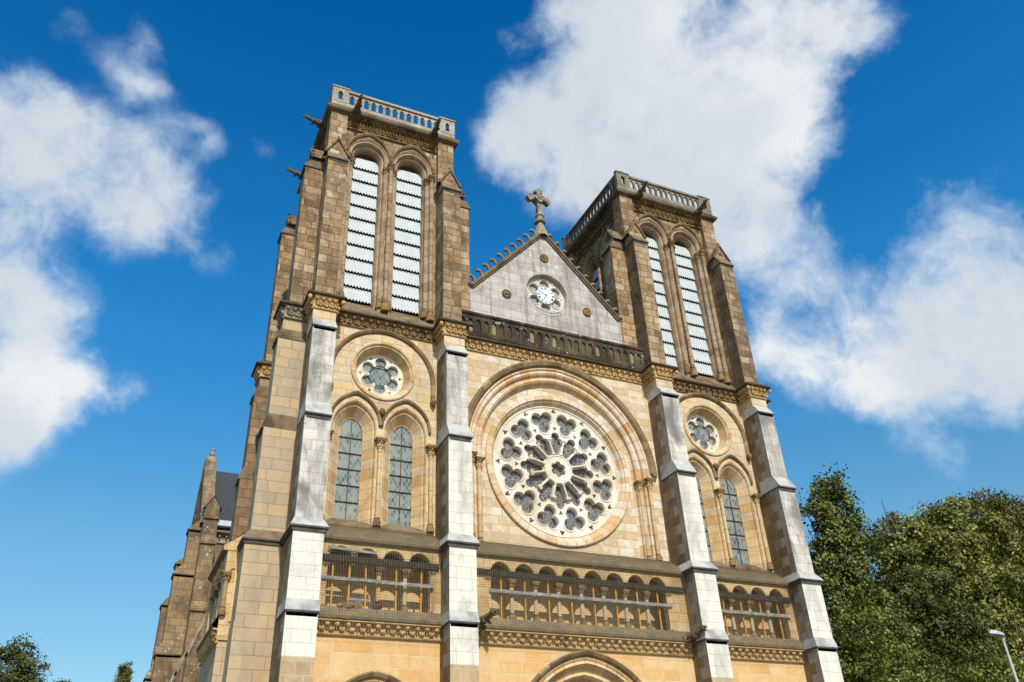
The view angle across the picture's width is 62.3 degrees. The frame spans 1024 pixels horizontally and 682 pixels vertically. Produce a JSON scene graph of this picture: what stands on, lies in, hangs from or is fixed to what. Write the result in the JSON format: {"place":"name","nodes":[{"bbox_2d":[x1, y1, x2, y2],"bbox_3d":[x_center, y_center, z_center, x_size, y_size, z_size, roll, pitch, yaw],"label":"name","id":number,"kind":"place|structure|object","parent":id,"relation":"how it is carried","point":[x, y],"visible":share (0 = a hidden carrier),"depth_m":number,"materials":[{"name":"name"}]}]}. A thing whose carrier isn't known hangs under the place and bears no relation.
{"place":"outdoors","nodes":[
{"label":"outdoors","id":0,"kind":"place"},
{"bbox_2d":[0,0,1023,681],"label":"sky","id":1,"kind":"structure","parent":0,"point":[859,164],"materials":[{"name":"blue"}]},
{"bbox_2d":[863,500,903,564],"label":"tree","id":2,"kind":"object","parent":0,"point":[888,518],"visible":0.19,"depth_m":70.36,"materials":[{"name":"green plant"}]},
{"bbox_2d":[865,492,1023,675],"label":"tree","id":3,"kind":"object","parent":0,"point":[957,540],"visible":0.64,"depth_m":54.93,"materials":[{"name":"green plant"}]},
{"bbox_2d":[959,486,1023,557],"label":"tree","id":4,"kind":"object","parent":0,"point":[997,502],"visible":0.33,"depth_m":76.55,"materials":[{"name":"green plant"}]},
{"label":"pavement","id":5,"kind":"structure","parent":0,"visible":0},
{"bbox_2d":[0,632,54,681],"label":"tree","id":6,"kind":"object","parent":5,"relation":"on","point":[22,663],"visible":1,"depth_m":45.20,"materials":[{"name":"green plant"}]},
{"bbox_2d":[113,661,133,681],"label":"cypress tree","id":7,"kind":"object","parent":5,"relation":"on","point":[125,670],"visible":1,"depth_m":47.15,"materials":[{"name":"green plant"}]},
{"bbox_2d":[143,84,843,681],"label":"church","id":8,"kind":"structure","parent":5,"relation":"on","point":[593,386],"depth_m":30.06,"materials":[{"name":"beige stone"}]},
{"bbox_2d":[329,561,335,607],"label":"timber prop","id":9,"kind":"object","parent":8,"relation":"on","point":[331,590],"visible":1,"depth_m":23.85,"materials":[{"name":"orange wood"}]},
{"bbox_2d":[344,563,352,608],"bbox_3d":[-4.651,6.974,24.096,0.300,1.308,0.190,12,-35,-22],"label":"timber prop","id":10,"kind":"object","parent":8,"relation":"on","point":[348,588],"visible":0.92,"depth_m":24.05,"materials":[{"name":"orange wood"}]},
{"bbox_2d":[337,601,362,608],"bbox_3d":[-4.569,7.414,23.775,0.774,0.208,0.231,12,-35,-22],"label":"rubble block","id":11,"kind":"object","parent":8,"relation":"on","point":[357,606],"depth_m":23.72,"materials":[{"name":"beige stone"}]},
{"bbox_2d":[321,575,380,583],"bbox_3d":[-4.557,6.782,24.100,1.740,0.102,0.050,12,-35,-22],"label":"plank","id":12,"kind":"object","parent":8,"relation":"on","point":[357,579],"visible":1,"depth_m":24.07,"materials":[{"name":"grey wood"}]},
{"bbox_2d":[328,545,376,554],"bbox_3d":[-4.595,6.046,24.469,1.430,0.133,0.064,12,-35,-22],"label":"plank","id":13,"kind":"object","parent":8,"relation":"attached to","point":[354,550],"visible":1,"depth_m":24.45,"materials":[{"name":"grey wood"}]},
{"bbox_2d":[325,390,381,528],"bbox_3d":[-5.112,3.730,26.923,1.736,4.640,0.610,12,-35,-22],"label":"lancet window","id":14,"kind":"structure","parent":8,"relation":"in","point":[352,458],"depth_m":26.99,"materials":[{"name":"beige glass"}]},
{"bbox_2d":[346,597,370,602],"bbox_3d":[-4.350,7.342,24.008,0.700,0.110,0.030,12,-35,-22],"label":"plank","id":15,"kind":"object","parent":8,"relation":"on","point":[352,599],"visible":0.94,"depth_m":24.00,"materials":[{"name":"grey wood"}]},
{"bbox_2d":[363,564,370,609],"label":"timber prop","id":16,"kind":"object","parent":8,"relation":"on","point":[365,572],"visible":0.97,"depth_m":24.26,"materials":[{"name":"orange wood"}]},
{"bbox_2d":[373,573,379,610],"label":"timber prop","id":17,"kind":"object","parent":8,"relation":"on","point":[378,591],"visible":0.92,"depth_m":24.34,"materials":[{"name":"orange wood"}]},
{"bbox_2d":[372,600,383,608],"bbox_3d":[-3.818,7.520,24.108,0.324,0.232,0.228,12,-35,-22],"label":"bundle","id":18,"kind":"object","parent":8,"relation":"on","point":[378,604],"visible":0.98,"depth_m":24.05,"materials":[{"name":"red fabric"}]},
{"bbox_2d":[316,524,442,641],"bbox_3d":[-3.892,6.974,24.612,3.810,3.332,0.745,12,-35,-22],"label":"safety net","id":19,"kind":"object","parent":8,"relation":"attached to","point":[387,537],"visible":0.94,"depth_m":24.36,"materials":[{"name":"black fabric"}]},
{"bbox_2d":[322,553,438,570],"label":"beam","id":20,"kind":"structure","parent":8,"relation":"attached to","point":[352,559],"depth_m":24.68,"materials":[{"name":"black wood"}]},
{"bbox_2d":[332,329,435,400],"bbox_3d":[-4.462,0.903,29.079,3.720,2.740,0.580,12,-35,-22],"label":"oculus window","id":21,"kind":"structure","parent":8,"relation":"in","point":[383,371],"depth_m":29.22,"materials":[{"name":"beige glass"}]},
{"bbox_2d":[391,567,400,611],"bbox_3d":[-3.378,7.237,24.616,0.300,1.308,0.190,12,-35,-22],"label":"timber prop","id":22,"kind":"object","parent":8,"relation":"on","point":[395,602],"visible":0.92,"depth_m":24.51,"materials":[{"name":"orange wood"}]},
{"bbox_2d":[379,399,430,534],"bbox_3d":[-3.548,4.053,27.562,1.736,4.640,0.610,12,-35,-22],"label":"lancet window","id":23,"kind":"structure","parent":8,"relation":"in","point":[403,493],"depth_m":27.65,"materials":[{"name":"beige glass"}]},
{"bbox_2d":[381,580,433,588],"bbox_3d":[-3.028,7.096,24.667,1.620,0.104,0.050,12,-35,-22],"label":"plank","id":24,"kind":"object","parent":8,"relation":"on","point":[409,584],"visible":1,"depth_m":24.65,"materials":[{"name":"grey wood"}]},
{"bbox_2d":[416,571,425,613],"bbox_3d":[-2.687,7.380,24.899,0.300,1.308,0.190,12,-35,-22],"label":"timber prop","id":25,"kind":"object","parent":8,"relation":"on","point":[420,608],"visible":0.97,"depth_m":24.80,"materials":[{"name":"orange wood"}]},
{"bbox_2d":[498,577,504,619],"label":"timber prop","id":26,"kind":"object","parent":8,"relation":"on","point":[500,578],"visible":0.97,"depth_m":25.81,"materials":[{"name":"orange wood"}]},
{"bbox_2d":[523,579,530,621],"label":"timber prop","id":27,"kind":"object","parent":8,"relation":"on","point":[525,611],"visible":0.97,"depth_m":26.09,"materials":[{"name":"orange wood"}]},
{"bbox_2d":[522,270,570,316],"bbox_3d":[1.356,-1.858,34.327,2.200,2.200,0.350,12,-35,-22],"label":"clock window","id":28,"kind":"structure","parent":8,"relation":"in","point":[544,291],"depth_m":34.42,"materials":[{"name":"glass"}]},
{"bbox_2d":[546,581,554,622],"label":"timber prop","id":29,"kind":"object","parent":8,"relation":"on","point":[548,601],"visible":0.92,"depth_m":26.37,"materials":[{"name":"orange wood"}]},
{"bbox_2d":[485,395,629,546],"bbox_3d":[1.645,4.601,30.295,5.740,5.740,0.400,12,-35,-22],"label":"rose window","id":30,"kind":"structure","parent":8,"relation":"in","point":[552,465],"depth_m":30.30,"materials":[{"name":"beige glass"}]},
{"bbox_2d":[568,583,578,624],"bbox_3d":[1.886,8.327,26.767,0.300,1.308,0.190,12,-35,-22],"label":"timber prop","id":31,"kind":"object","parent":8,"relation":"on","point":[571,603],"visible":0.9,"depth_m":26.72,"materials":[{"name":"orange wood"}]},
{"bbox_2d":[477,568,683,592],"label":"beam","id":32,"kind":"structure","parent":8,"relation":"attached to","point":[585,581],"depth_m":27.14,"materials":[{"name":"stone"}]},
{"bbox_2d":[489,588,672,607],"bbox_3d":[2.329,8.188,26.926,6.630,0.111,0.050,12,-35,-22],"label":"plank","id":33,"kind":"object","parent":8,"relation":"on","point":[579,597],"visible":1,"depth_m":26.82,"materials":[{"name":"grey wood"}]},
{"bbox_2d":[476,541,694,656],"bbox_3d":[2.200,8.234,27.101,7.991,3.332,0.745,12,-35,-22],"label":"safety net","id":34,"kind":"object","parent":8,"relation":"attached to","point":[566,554],"visible":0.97,"depth_m":26.86,"materials":[{"name":"black fabric"}]},
{"bbox_2d":[591,585,601,626],"bbox_3d":[2.632,8.481,27.072,0.300,1.308,0.190,12,-35,-22],"label":"timber prop","id":35,"kind":"object","parent":8,"relation":"on","point":[594,606],"visible":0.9,"depth_m":27.04,"materials":[{"name":"orange wood"}]},
{"bbox_2d":[614,588,622,627],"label":"timber prop","id":36,"kind":"object","parent":8,"relation":"on","point":[617,615],"visible":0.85,"depth_m":27.32,"materials":[{"name":"orange wood"}]},
{"bbox_2d":[635,589,643,629],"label":"timber prop","id":37,"kind":"object","parent":8,"relation":"on","point":[639,621],"visible":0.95,"depth_m":27.63,"materials":[{"name":"orange wood"}]},
{"bbox_2d":[655,591,664,630],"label":"timber prop","id":38,"kind":"object","parent":8,"relation":"on","point":[661,627],"visible":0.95,"depth_m":27.93,"materials":[{"name":"orange wood"}]},
{"bbox_2d":[687,448,729,567],"bbox_3d":[7.071,6.251,31.901,1.736,4.640,0.610,12,-35,-22],"label":"lancet window","id":39,"kind":"structure","parent":8,"relation":"in","point":[713,528],"depth_m":32.13,"materials":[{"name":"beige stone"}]},
{"bbox_2d":[679,393,749,455],"bbox_3d":[7.720,3.424,34.057,3.720,2.740,0.580,12,-35,-22],"label":"oculus window","id":40,"kind":"structure","parent":8,"relation":"in","point":[705,427],"depth_m":34.26,"materials":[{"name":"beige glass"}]},
{"bbox_2d":[721,597,732,635],"bbox_3d":[7.269,9.441,28.967,0.300,1.308,0.190,12,-35,-22],"label":"timber prop","id":41,"kind":"object","parent":8,"relation":"on","point":[724,614],"visible":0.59,"depth_m":28.92,"materials":[{"name":"orange wood"}]},
{"bbox_2d":[716,454,767,571],"bbox_3d":[8.634,6.574,32.540,1.736,4.640,0.610,12,-35,-22],"label":"lancet window","id":42,"kind":"structure","parent":8,"relation":"in","point":[745,540],"depth_m":32.70,"materials":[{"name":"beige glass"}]},
{"bbox_2d":[738,599,751,637],"bbox_3d":[7.996,9.591,29.264,0.300,1.308,0.190,12,-35,-22],"label":"timber prop","id":43,"kind":"object","parent":8,"relation":"on","point":[744,625],"visible":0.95,"depth_m":29.20,"materials":[{"name":"orange wood"}]},
{"bbox_2d":[718,591,790,602],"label":"beam","id":44,"kind":"structure","parent":8,"relation":"attached to","point":[773,598],"depth_m":29.75,"materials":[{"name":"black wood"}]},
{"bbox_2d":[721,609,790,617],"bbox_3d":[8.425,9.467,29.406,3.200,0.104,0.050,12,-35,-22],"label":"plank","id":45,"kind":"object","parent":8,"relation":"on","point":[769,614],"visible":0.76,"depth_m":29.42,"materials":[{"name":"grey wood"}]},
{"bbox_2d":[715,566,805,663],"bbox_3d":[8.288,9.496,29.592,3.810,3.332,0.738,12,-35,-22],"label":"safety net","id":46,"kind":"object","parent":8,"relation":"attached to","point":[749,571],"visible":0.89,"depth_m":29.44,"materials":[{"name":"black fabric"}]},
{"bbox_2d":[758,601,767,638],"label":"timber prop","id":47,"kind":"object","parent":8,"relation":"on","point":[762,621],"visible":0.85,"depth_m":29.50,"materials":[{"name":"orange wood"}]},
{"bbox_2d":[775,602,788,639],"bbox_3d":[9.451,9.892,29.858,0.300,1.308,0.190,12,-35,-22],"label":"timber prop","id":48,"kind":"object","parent":8,"relation":"on","point":[777,610],"visible":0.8,"depth_m":29.82,"materials":[{"name":"orange wood"}]},
{"bbox_2d":[799,462,920,680],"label":"tree","id":49,"kind":"object","parent":5,"relation":"on","point":[838,535],"visible":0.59,"depth_m":45.02,"materials":[{"name":"green plant"}]},
{"bbox_2d":[829,600,950,681],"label":"tree","id":50,"kind":"object","parent":5,"relation":"on","point":[869,667],"visible":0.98,"depth_m":34.71,"materials":[{"name":"green plant"}]},
{"bbox_2d":[873,557,1019,681],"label":"tree","id":51,"kind":"object","parent":5,"relation":"on","point":[924,604],"visible":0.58,"depth_m":46.28,"materials":[{"name":"green plant"}]},
{"bbox_2d":[929,646,1023,681],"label":"tree","id":52,"kind":"object","parent":5,"relation":"on","point":[994,673],"visible":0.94,"depth_m":36.68,"materials":[{"name":"green plant"}]},
{"bbox_2d":[990,630,1018,681],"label":"street lamp","id":53,"kind":"object","parent":5,"relation":"on","point":[996,633],"visible":1,"depth_m":28.95,"materials":[{"name":"white metal"}]}
]}

